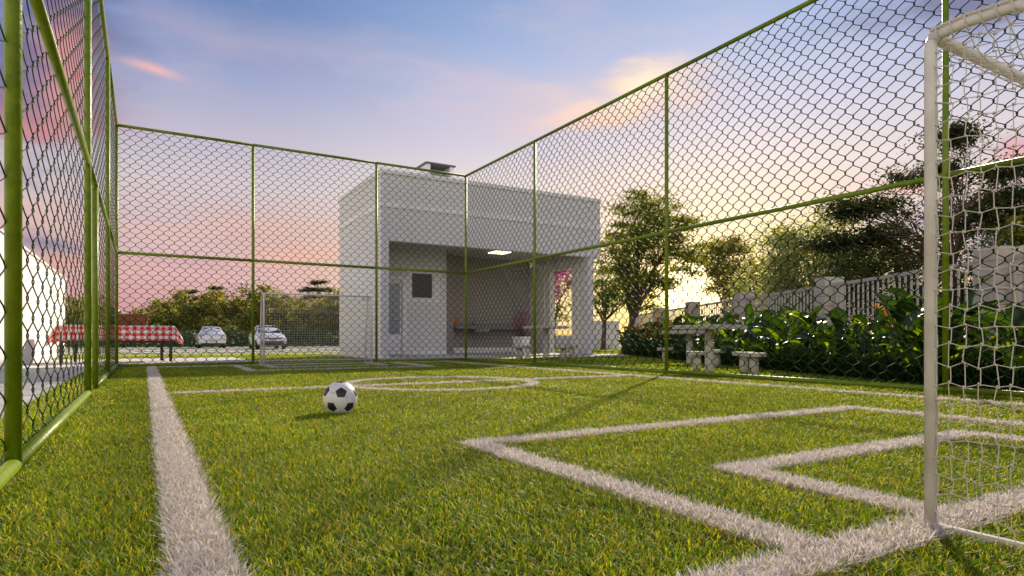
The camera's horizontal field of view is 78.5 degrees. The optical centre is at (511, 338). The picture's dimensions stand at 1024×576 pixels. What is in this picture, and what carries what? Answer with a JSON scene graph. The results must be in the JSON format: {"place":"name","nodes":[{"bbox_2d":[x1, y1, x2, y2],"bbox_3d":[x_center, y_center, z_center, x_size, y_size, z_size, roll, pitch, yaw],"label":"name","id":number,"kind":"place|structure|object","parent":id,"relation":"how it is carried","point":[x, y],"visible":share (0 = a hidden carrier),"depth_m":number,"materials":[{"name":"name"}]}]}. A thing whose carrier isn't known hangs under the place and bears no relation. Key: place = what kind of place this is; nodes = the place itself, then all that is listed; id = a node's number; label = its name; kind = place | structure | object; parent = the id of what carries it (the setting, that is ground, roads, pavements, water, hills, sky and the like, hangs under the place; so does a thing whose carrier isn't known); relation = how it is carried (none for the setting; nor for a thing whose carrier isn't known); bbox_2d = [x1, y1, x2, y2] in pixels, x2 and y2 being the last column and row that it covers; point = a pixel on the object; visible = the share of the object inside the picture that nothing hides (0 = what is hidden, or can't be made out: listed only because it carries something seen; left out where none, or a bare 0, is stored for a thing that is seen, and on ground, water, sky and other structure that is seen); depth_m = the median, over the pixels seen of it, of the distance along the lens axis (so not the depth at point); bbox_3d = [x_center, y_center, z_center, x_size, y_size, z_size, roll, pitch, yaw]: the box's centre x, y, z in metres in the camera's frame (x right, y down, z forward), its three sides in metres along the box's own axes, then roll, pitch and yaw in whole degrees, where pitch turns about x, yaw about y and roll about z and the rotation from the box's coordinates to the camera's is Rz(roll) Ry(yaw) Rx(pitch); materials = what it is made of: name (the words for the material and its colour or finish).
{"place":"outdoors","nodes":[
{"label":"outdoors","id":0,"kind":"place"},
{"bbox_2d":[0,368,83,419],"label":"concrete yard","id":1,"kind":"structure","parent":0,"point":[27,393],"depth_m":7.27,"materials":[{"name":"concrete"}]},
{"bbox_2d":[22,357,251,368],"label":"concrete pavement","id":2,"kind":"structure","parent":0,"point":[42,365],"depth_m":13.31,"materials":[{"name":"concrete"}]},
{"bbox_2d":[59,340,171,362],"bbox_3d":[-8.276,0.114,13.197,2.000,0.740,0.880,0,0,-30],"label":"patio table","id":3,"kind":"object","parent":2,"relation":"on","point":[120,341],"visible":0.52,"depth_m":13.11,"materials":[{"name":"brown metal"}]},
{"bbox_2d":[46,325,183,345],"bbox_3d":[-8.277,-0.055,13.198,2.370,0.441,1.088,0,0,-30],"label":"tablecloth","id":4,"kind":"object","parent":3,"relation":"on","point":[135,332],"visible":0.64,"depth_m":12.91,"materials":[{"name":"fabric"}]},
{"bbox_2d":[112,306,157,325],"bbox_3d":[-8.007,-0.481,13.273,0.896,0.407,0.364,0,0,-30],"label":"picnic basket","id":5,"kind":"object","parent":4,"relation":"on","point":[129,318],"visible":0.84,"depth_m":13.13,"materials":[{"name":"wicker"}]},
{"bbox_2d":[99,353,337,355],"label":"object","id":6,"kind":"structure","parent":0,"point":[269,353],"depth_m":21.48,"materials":[{"name":"concrete"}]},
{"bbox_2d":[50,349,623,362],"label":"lawn grass","id":7,"kind":"structure","parent":0,"point":[609,351],"depth_m":16.97,"materials":[{"name":"plant"}]},
{"bbox_2d":[65,346,619,354],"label":"parking paving","id":8,"kind":"structure","parent":0,"point":[148,350],"depth_m":34.93,"materials":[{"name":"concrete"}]},
{"bbox_2d":[193,325,225,347],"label":"parked car","id":9,"kind":"object","parent":8,"relation":"on","point":[211,341],"visible":0.88,"depth_m":43.06,"materials":[{"name":"white paint"}]},
{"bbox_2d":[249,325,286,348],"bbox_3d":[-15.528,-0.107,39.805,2.040,1.515,4.120,0,0,-30],"label":"parked car","id":10,"kind":"object","parent":8,"relation":"on","point":[272,337],"visible":0.61,"depth_m":38.48,"materials":[{"name":"white paint"}]},
{"bbox_2d":[255,354,631,361],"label":"footpath","id":11,"kind":"structure","parent":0,"point":[489,357],"depth_m":16.07,"materials":[{"name":"concrete"}]},
{"bbox_2d":[65,339,916,392],"bbox_3d":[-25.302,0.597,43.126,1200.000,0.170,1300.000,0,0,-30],"label":"ground","id":12,"kind":"structure","parent":0,"point":[245,347],"depth_m":39.56,"materials":[{"name":"plant"}]},
{"bbox_2d":[0,228,65,370],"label":"boundary wall","id":13,"kind":"structure","parent":12,"relation":"on","point":[27,319],"depth_m":12.73,"materials":[{"name":"white paint"}]},
{"bbox_2d":[65,294,101,324],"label":"broadleaf tree","id":14,"kind":"object","parent":12,"relation":"on","point":[69,311],"visible":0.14,"depth_m":65.60,"materials":[{"name":"green plant"}]},
{"bbox_2d":[129,297,176,344],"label":"broadleaf tree","id":15,"kind":"object","parent":12,"relation":"on","point":[151,318],"visible":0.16,"depth_m":65.43,"materials":[{"name":"green plant"}]},
{"bbox_2d":[148,288,219,332],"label":"broadleaf tree","id":16,"kind":"object","parent":12,"relation":"on","point":[185,310],"visible":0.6,"depth_m":65.13,"materials":[{"name":"green plant"}]},
{"bbox_2d":[180,289,202,305],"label":"pine tree","id":17,"kind":"object","parent":12,"relation":"on","point":[193,292],"visible":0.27,"depth_m":79.85,"materials":[{"name":"green plant"}]},
{"bbox_2d":[65,323,338,346],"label":"undergrowth","id":18,"kind":"object","parent":12,"relation":"on","point":[227,328],"visible":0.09,"depth_m":55.76,"materials":[{"name":"green plant"}]},
{"bbox_2d":[67,328,338,347],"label":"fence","id":19,"kind":"object","parent":12,"relation":"on","point":[181,333],"visible":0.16,"depth_m":49.71,"materials":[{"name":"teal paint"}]},
{"bbox_2d":[187,286,241,329],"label":"broadleaf tree","id":20,"kind":"object","parent":12,"relation":"on","point":[212,297],"visible":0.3,"depth_m":66.61,"materials":[{"name":"green plant"}]},
{"bbox_2d":[199,286,230,306],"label":"pine tree","id":21,"kind":"object","parent":12,"relation":"on","point":[213,288],"visible":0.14,"depth_m":81.41,"materials":[{"name":"green plant"}]},
{"bbox_2d":[201,295,268,337],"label":"broadleaf tree","id":22,"kind":"object","parent":12,"relation":"on","point":[227,310],"visible":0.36,"depth_m":62.99,"materials":[{"name":"green plant"}]},
{"bbox_2d":[217,280,310,330],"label":"broadleaf tree","id":23,"kind":"object","parent":12,"relation":"on","point":[246,320],"visible":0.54,"depth_m":61.13,"materials":[{"name":"green plant"}]},
{"bbox_2d":[115,124,465,366],"bbox_3d":[-3.905,-1.561,12.379,6.655,4.223,0.058,0,0,-30],"label":"chain link fence","id":24,"kind":"object","parent":12,"relation":"on","point":[253,260],"visible":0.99,"depth_m":11.90,"materials":[{"name":"metal"}]},
{"bbox_2d":[282,295,327,342],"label":"broadleaf tree","id":25,"kind":"object","parent":12,"relation":"on","point":[304,310],"visible":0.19,"depth_m":65.37,"materials":[{"name":"green plant"}]},
{"bbox_2d":[296,279,335,302],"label":"pine tree","id":26,"kind":"object","parent":12,"relation":"on","point":[317,289],"visible":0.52,"depth_m":79.36,"materials":[{"name":"green plant"}]},
{"bbox_2d":[300,296,338,335],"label":"broadleaf tree","id":27,"kind":"object","parent":12,"relation":"on","point":[322,325],"visible":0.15,"depth_m":64.58,"materials":[{"name":"green plant"}]},
{"bbox_2d":[303,286,338,334],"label":"broadleaf tree","id":28,"kind":"object","parent":12,"relation":"on","point":[331,317],"visible":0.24,"depth_m":62.74,"materials":[{"name":"green plant"}]},
{"bbox_2d":[65,349,599,355],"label":"lawn grass","id":29,"kind":"structure","parent":12,"relation":"on","point":[209,353],"depth_m":22.95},
{"bbox_2d":[338,161,601,358],"bbox_3d":[-1.213,-2.116,18.192,6.640,5.232,3.770,0,0,-30],"label":"barbecue kiosk","id":30,"kind":"object","parent":12,"relation":"on","point":[411,226],"visible":0.81,"depth_m":17.23,"materials":[{"name":"white paint"}]},
{"bbox_2d":[389,280,401,354],"bbox_3d":[-3.291,-0.575,16.873,0.700,2.010,0.104,0,0,-30],"label":"door","id":31,"kind":"structure","parent":30,"relation":"in","point":[396,303],"depth_m":16.98,"materials":[{"name":"white paint"}]},
{"bbox_2d":[406,267,438,303],"bbox_3d":[-2.460,-1.460,17.334,0.960,0.960,0.050,0,0,-30],"label":"window","id":32,"kind":"structure","parent":30,"relation":"in","point":[421,292],"depth_m":17.33,"materials":[{"name":"glass"}]},
{"bbox_2d":[512,311,530,353],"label":"potted plant","id":33,"kind":"object","parent":30,"relation":"on","point":[521,337],"visible":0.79,"depth_m":17.97,"materials":[{"name":"green plant"}]},
{"bbox_2d":[512,346,527,359],"bbox_3d":[0.180,0.346,14.244,0.352,0.374,0.352,0,0,43],"label":"concrete stool","id":34,"kind":"object","parent":12,"relation":"on","point":[519,350],"visible":0.72,"depth_m":14.18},
{"bbox_2d":[522,326,569,357],"bbox_3d":[0.846,0.107,15.705,0.860,0.845,0.860,0,0,-30],"label":"concrete table","id":35,"kind":"object","parent":12,"relation":"on","point":[546,328],"visible":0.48,"depth_m":15.64,"materials":[{"name":"concrete"}]},
{"bbox_2d":[555,346,570,359],"bbox_3d":[1.163,0.346,14.244,0.352,0.374,0.352,0,0,19],"label":"concrete stool","id":36,"kind":"object","parent":12,"relation":"on","point":[562,354],"visible":0.75,"depth_m":14.18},
{"bbox_2d":[555,269,571,350],"bbox_3d":[1.794,-1.602,24.059,3.393,4.403,2.990,0,0,-30],"label":"blossom tree","id":37,"kind":"object","parent":12,"relation":"on","point":[562,272],"visible":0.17,"depth_m":23.99,"materials":[{"name":"pink plant"}]},
{"bbox_2d":[555,321,618,349],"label":"boundary wall","id":38,"kind":"structure","parent":12,"relation":"on","point":[598,335],"depth_m":31.08,"materials":[{"name":"white paint"}]},
{"bbox_2d":[561,263,630,349],"bbox_3d":[4.270,-1.451,28.043,3.457,4.122,3.745,0,0,-30],"label":"garden tree","id":39,"kind":"object","parent":12,"relation":"on","point":[604,304],"visible":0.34,"depth_m":27.92,"materials":[{"name":"green plant"}]},
{"bbox_2d":[593,180,728,353],"bbox_3d":[3.999,-2.249,20.546,4.950,5.730,5.259,0,0,-30],"label":"garden tree","id":40,"kind":"object","parent":12,"relation":"on","point":[658,245],"visible":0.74,"depth_m":20.14,"materials":[{"name":"green plant"}]},
{"bbox_2d":[662,330,718,363],"bbox_3d":[3.436,0.188,12.126,0.760,0.685,0.760,0,0,-30],"label":"concrete table","id":41,"kind":"object","parent":12,"relation":"on","point":[690,343],"visible":0.52,"depth_m":12.06,"materials":[{"name":"concrete"}]},
{"bbox_2d":[686,351,704,371],"bbox_3d":[2.777,0.360,9.423,0.320,0.340,0.320,0,0,-30],"label":"concrete stool","id":42,"kind":"object","parent":12,"relation":"on","point":[696,360],"visible":0.61,"depth_m":9.37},
{"bbox_2d":[672,324,746,371],"bbox_3d":[2.895,0.165,9.210,0.760,0.730,0.760,0,0,-30],"label":"concrete table","id":43,"kind":"object","parent":12,"relation":"on","point":[710,342],"visible":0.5,"depth_m":9.15,"materials":[{"name":"concrete"}]},
{"bbox_2d":[714,350,726,366],"bbox_3d":[3.509,0.360,10.746,0.320,0.340,0.320,0,0,-22],"label":"concrete stool","id":44,"kind":"object","parent":12,"relation":"on","point":[717,361],"visible":0.43,"depth_m":10.69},
{"bbox_2d":[686,227,765,308],"bbox_3d":[9.718,-2.397,29.293,4.028,5.995,4.320,0,0,23],"label":"park tree","id":45,"kind":"object","parent":12,"relation":"on","point":[727,246],"visible":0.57,"depth_m":29.08,"materials":[{"name":"green plant"}]},
{"bbox_2d":[705,279,771,335],"bbox_3d":[8.986,-0.873,23.030,4.493,2.946,4.469,0,0,-30],"label":"park tree","id":46,"kind":"object","parent":12,"relation":"on","point":[734,291],"visible":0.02,"depth_m":22.47,"materials":[{"name":"green plant"}]},
{"bbox_2d":[713,257,772,312],"bbox_3d":[12.651,-1.832,32.903,4.558,4.864,3.981,0,0,-30],"label":"park tree","id":47,"kind":"object","parent":12,"relation":"on","point":[752,279],"visible":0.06,"depth_m":32.59,"materials":[{"name":"green plant"}]},
{"bbox_2d":[732,352,755,372],"bbox_3d":[3.328,0.360,9.007,0.320,0.340,0.320,0,0,35],"label":"concrete stool","id":48,"kind":"object","parent":12,"relation":"on","point":[744,368],"visible":0.49,"depth_m":8.95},
{"bbox_2d":[465,0,1023,396],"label":"chain link fence","id":49,"kind":"object","parent":12,"relation":"on","point":[666,232],"visible":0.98,"depth_m":7.38,"materials":[{"name":"metal"}]},
{"bbox_2d":[477,356,1020,397],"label":"lawn grass","id":50,"kind":"structure","parent":12,"relation":"on","point":[683,366],"depth_m":11.43,"materials":[{"name":"plant"}]},
{"bbox_2d":[741,353,766,374],"bbox_3d":[3.259,0.360,8.449,0.320,0.340,0.320,0,0,2],"label":"concrete stool","id":51,"kind":"object","parent":12,"relation":"on","point":[755,357],"visible":0.76,"depth_m":8.39,"materials":[{"name":"concrete"}]},
{"bbox_2d":[714,193,908,331],"bbox_3d":[8.921,-1.850,19.324,6.030,4.899,6.686,0,0,-30],"label":"park tree","id":52,"kind":"object","parent":12,"relation":"on","point":[794,271],"visible":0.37,"depth_m":18.34,"materials":[{"name":"green plant"}]},
{"bbox_2d":[629,246,1023,356],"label":"perimeter fence","id":53,"kind":"object","parent":12,"relation":"on","point":[991,261],"visible":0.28,"depth_m":10.95,"materials":[{"name":"white"}]},
{"bbox_2d":[796,210,992,332],"bbox_3d":[9.183,-1.450,15.232,5.437,4.101,5.257,0,0,-30],"label":"park tree","id":54,"kind":"object","parent":12,"relation":"on","point":[852,266],"visible":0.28,"depth_m":14.75,"materials":[{"name":"green plant"}]},
{"bbox_2d":[779,106,1023,309],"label":"conifer tree","id":55,"kind":"object","parent":12,"relation":"on","point":[1005,173],"visible":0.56,"depth_m":14.07,"materials":[{"name":"green plant"}]},
{"bbox_2d":[959,199,1023,267],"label":"park tree","id":56,"kind":"object","parent":12,"relation":"on","point":[1019,220],"visible":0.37,"depth_m":11.87,"materials":[{"name":"green plant"}]},
{"bbox_2d":[0,360,1023,575],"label":"pitch","id":57,"kind":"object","parent":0,"point":[493,545],"depth_m":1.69,"materials":[{"name":"plant"}]},
{"bbox_2d":[0,365,111,464],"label":"lawn grass","id":58,"kind":"structure","parent":57,"relation":"on","point":[27,428],"depth_m":3.92,"materials":[{"name":"plant"}]},
{"bbox_2d":[0,0,117,489],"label":"chain link fence","id":59,"kind":"object","parent":57,"relation":"on","point":[16,456],"visible":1,"depth_m":3.56,"materials":[{"name":"metal"}]},
{"bbox_2d":[259,292,371,365],"bbox_3d":[-3.628,-0.143,11.697,1.969,1.346,0.454,0,0,-30],"label":"soccer goal","id":60,"kind":"object","parent":57,"relation":"on","point":[262,326],"visible":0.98,"depth_m":11.69,"materials":[{"name":"white paint"}]},
{"bbox_2d":[323,381,357,414],"bbox_3d":[-1.122,0.388,4.096,0.220,0.220,0.220,0,0,-30],"label":"soccer ball","id":61,"kind":"object","parent":57,"relation":"on","point":[339,397],"visible":0.95,"depth_m":4.02,"materials":[{"name":"white leather"}]},
{"bbox_2d":[145,360,1023,575],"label":"painted grass","id":62,"kind":"structure","parent":57,"relation":"on","point":[196,532],"depth_m":1.86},
{"bbox_2d":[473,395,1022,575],"bbox_3d":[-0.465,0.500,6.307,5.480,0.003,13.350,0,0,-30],"label":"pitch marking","id":63,"kind":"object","parent":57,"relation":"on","point":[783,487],"depth_m":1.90,"materials":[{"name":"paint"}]},
{"bbox_2d":[922,0,1023,552],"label":"soccer goal","id":64,"kind":"object","parent":57,"relation":"on","point":[939,34],"visible":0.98,"depth_m":1.59,"materials":[{"name":"white paint"}]},
{"bbox_2d":[0,0,1023,338],"label":"sky","id":65,"kind":"structure","parent":0,"point":[465,85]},
{"label":"garden soil","id":66,"kind":"structure","parent":0,"visible":0},
{"bbox_2d":[616,327,637,349],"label":"broad leaved plant","id":67,"kind":"object","parent":66,"relation":"on","point":[623,333],"visible":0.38,"depth_m":18.73,"materials":[{"name":"green plant"}]},
{"bbox_2d":[623,325,645,347],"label":"broad leaved plant","id":68,"kind":"object","parent":66,"relation":"on","point":[628,337],"visible":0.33,"depth_m":18.17,"materials":[{"name":"green plant"}]},
{"bbox_2d":[637,326,663,355],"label":"broad leaved plant","id":69,"kind":"object","parent":66,"relation":"on","point":[649,337],"visible":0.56,"depth_m":16.03,"materials":[{"name":"green plant"}]},
{"bbox_2d":[643,321,672,345],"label":"broad leaved plant","id":70,"kind":"object","parent":66,"relation":"on","point":[647,325],"visible":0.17,"depth_m":16.29,"materials":[{"name":"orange plant"}]},
{"bbox_2d":[638,313,682,340],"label":"broad leaved plant","id":71,"kind":"object","parent":66,"relation":"on","point":[663,320],"visible":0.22,"depth_m":17.14,"materials":[{"name":"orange plant"}]},
{"bbox_2d":[648,323,680,347],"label":"broad leaved plant","id":72,"kind":"object","parent":66,"relation":"on","point":[661,329],"visible":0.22,"depth_m":15.26,"materials":[{"name":"green plant"}]},
{"bbox_2d":[669,330,696,359],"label":"broad leaved plant","id":73,"kind":"object","parent":66,"relation":"on","point":[679,337],"visible":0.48,"depth_m":13.96,"materials":[{"name":"green plant"}]},
{"bbox_2d":[679,341,704,352],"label":"broad leaved plant","id":74,"kind":"object","parent":66,"relation":"on","point":[696,347],"visible":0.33,"depth_m":13.15,"materials":[{"name":"green plant"}]},
{"bbox_2d":[670,311,719,346],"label":"broad leaved plant","id":75,"kind":"object","parent":66,"relation":"on","point":[700,318],"visible":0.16,"depth_m":14.62,"materials":[{"name":"green plant"}]},
{"bbox_2d":[677,314,716,347],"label":"broad leaved plant","id":76,"kind":"object","parent":66,"relation":"on","point":[687,321],"visible":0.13,"depth_m":14.24,"materials":[{"name":"green plant"}]},
{"bbox_2d":[686,311,731,347],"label":"broad leaved plant","id":77,"kind":"object","parent":66,"relation":"on","point":[708,318],"visible":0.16,"depth_m":13.66,"materials":[{"name":"green plant"}]},
{"bbox_2d":[693,317,735,347],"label":"broad leaved plant","id":78,"kind":"object","parent":66,"relation":"on","point":[718,321],"visible":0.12,"depth_m":12.82,"materials":[{"name":"green plant"}]},
{"bbox_2d":[703,321,742,349],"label":"broad leaved plant","id":79,"kind":"object","parent":66,"relation":"on","point":[722,332],"visible":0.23,"depth_m":11.85,"materials":[{"name":"green plant"}]},
{"bbox_2d":[714,337,749,364],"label":"broad leaved plant","id":80,"kind":"object","parent":66,"relation":"on","point":[722,354],"visible":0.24,"depth_m":11.18,"materials":[{"name":"green plant"}]},
{"bbox_2d":[720,311,759,324],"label":"broad leaved plant","id":81,"kind":"object","parent":66,"relation":"on","point":[735,316],"visible":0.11,"depth_m":13.26,"materials":[{"name":"green plant"}]},
{"bbox_2d":[714,303,775,348],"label":"broad leaved plant","id":82,"kind":"object","parent":66,"relation":"on","point":[749,309],"visible":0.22,"depth_m":11.46,"materials":[{"name":"green plant"}]},
{"bbox_2d":[720,328,781,360],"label":"broad leaved plant","id":83,"kind":"object","parent":66,"relation":"on","point":[744,344],"visible":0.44,"depth_m":10.48,"materials":[{"name":"green plant"}]},
{"bbox_2d":[741,314,787,355],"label":"broad leaved plant","id":84,"kind":"object","parent":66,"relation":"on","point":[757,331],"visible":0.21,"depth_m":10.56,"materials":[{"name":"green plant"}]},
{"bbox_2d":[746,305,810,348],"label":"broad leaved plant","id":85,"kind":"object","parent":66,"relation":"on","point":[780,313],"visible":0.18,"depth_m":11.03,"materials":[{"name":"green plant"}]},
{"bbox_2d":[749,335,808,368],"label":"broad leaved plant","id":86,"kind":"object","parent":66,"relation":"on","point":[760,349],"visible":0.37,"depth_m":9.71,"materials":[{"name":"green plant"}]},
{"bbox_2d":[760,317,819,364],"bbox_3d":[4.112,0.098,9.363,0.865,0.849,0.975,0,0,-40],"label":"broad leaved plant","id":87,"kind":"object","parent":66,"relation":"on","point":[781,327],"visible":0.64,"depth_m":9.29,"materials":[{"name":"green plant"}]},
{"bbox_2d":[764,305,823,351],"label":"broad leaved plant","id":88,"kind":"object","parent":66,"relation":"on","point":[800,323],"visible":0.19,"depth_m":9.83,"materials":[{"name":"green plant"}]},
{"bbox_2d":[767,316,826,351],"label":"broad leaved plant","id":89,"kind":"object","parent":66,"relation":"on","point":[804,330],"visible":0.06,"depth_m":10.53,"materials":[{"name":"green plant"}]},
{"bbox_2d":[782,305,833,355],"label":"broad leaved plant","id":90,"kind":"object","parent":66,"relation":"on","point":[794,314],"visible":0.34,"depth_m":9.62,"materials":[{"name":"green plant"}]},
{"bbox_2d":[782,327,845,369],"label":"broad leaved plant","id":91,"kind":"object","parent":66,"relation":"on","point":[803,351],"visible":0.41,"depth_m":8.55,"materials":[{"name":"green plant"}]},
{"bbox_2d":[620,343,1023,390],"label":"undergrowth","id":92,"kind":"object","parent":66,"relation":"on","point":[895,369],"visible":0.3,"depth_m":7.39,"materials":[{"name":"green plant"}]},
{"bbox_2d":[811,326,867,374],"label":"broad leaved plant","id":93,"kind":"object","parent":66,"relation":"on","point":[841,351],"visible":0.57,"depth_m":8.14,"materials":[{"name":"green plant"}]},
{"bbox_2d":[818,324,871,350],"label":"broad leaved plant","id":94,"kind":"object","parent":66,"relation":"on","point":[824,328],"visible":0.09,"depth_m":9.14,"materials":[{"name":"green plant"}]},
{"bbox_2d":[823,307,880,356],"bbox_3d":[4.684,0.039,8.431,0.930,0.971,0.861,0,0,19],"label":"broad leaved plant","id":95,"kind":"object","parent":66,"relation":"on","point":[837,312],"visible":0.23,"depth_m":8.36,"materials":[{"name":"green plant"}]},
{"bbox_2d":[828,328,898,372],"bbox_3d":[4.376,0.196,7.726,0.812,0.654,0.740,0,0,44],"label":"broad leaved plant","id":96,"kind":"object","parent":66,"relation":"on","point":[852,344],"visible":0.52,"depth_m":7.67,"materials":[{"name":"green plant"}]},
{"bbox_2d":[851,301,910,355],"bbox_3d":[4.793,0.006,8.035,1.007,1.035,1.065,0,0,11],"label":"broad leaved plant","id":97,"kind":"object","parent":66,"relation":"on","point":[862,319],"visible":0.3,"depth_m":7.97,"materials":[{"name":"green plant"}]},
{"bbox_2d":[865,294,953,371],"bbox_3d":[4.811,-0.013,7.333,1.032,1.077,0.955,0,0,4],"label":"broad leaved plant","id":98,"kind":"object","parent":66,"relation":"on","point":[889,310],"visible":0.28,"depth_m":7.41,"materials":[{"name":"green plant"}]},
{"bbox_2d":[875,321,958,383],"bbox_3d":[4.450,0.151,6.859,0.854,0.743,0.757,0,0,41],"label":"broad leaved plant","id":99,"kind":"object","parent":66,"relation":"on","point":[907,359],"visible":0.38,"depth_m":6.86,"materials":[{"name":"green plant"}]},
{"bbox_2d":[870,309,1000,385],"bbox_3d":[4.421,0.097,6.547,0.966,0.854,1.060,0,0,-14],"label":"broad leaved plant","id":100,"kind":"object","parent":66,"relation":"on","point":[914,316],"visible":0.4,"depth_m":6.40,"materials":[{"name":"green plant"}]},
{"bbox_2d":[884,275,1005,365],"bbox_3d":[4.643,-0.081,6.766,1.076,1.214,1.163,0,0,23],"label":"broad leaved plant","id":101,"kind":"object","parent":66,"relation":"on","point":[912,303],"visible":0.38,"depth_m":6.80,"materials":[{"name":"green plant"}]},
{"bbox_2d":[950,316,1003,360],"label":"broad leaved plant","id":102,"kind":"object","parent":66,"relation":"on","point":[992,338],"visible":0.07,"depth_m":7.02,"materials":[{"name":"green plant"}]},
{"bbox_2d":[950,305,1022,369],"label":"broad leaved plant","id":103,"kind":"object","parent":66,"relation":"on","point":[977,335],"visible":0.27,"depth_m":6.40,"materials":[{"name":"green plant"}]},
{"bbox_2d":[958,303,1023,390],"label":"broad leaved plant","id":104,"kind":"object","parent":66,"relation":"on","point":[1018,316],"visible":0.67,"depth_m":5.87,"materials":[{"name":"green plant"}]},
{"bbox_2d":[964,302,1023,351],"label":"broad leaved plant","id":105,"kind":"object","parent":66,"relation":"on","point":[1007,310],"visible":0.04,"depth_m":6.58,"materials":[{"name":"green plant"}]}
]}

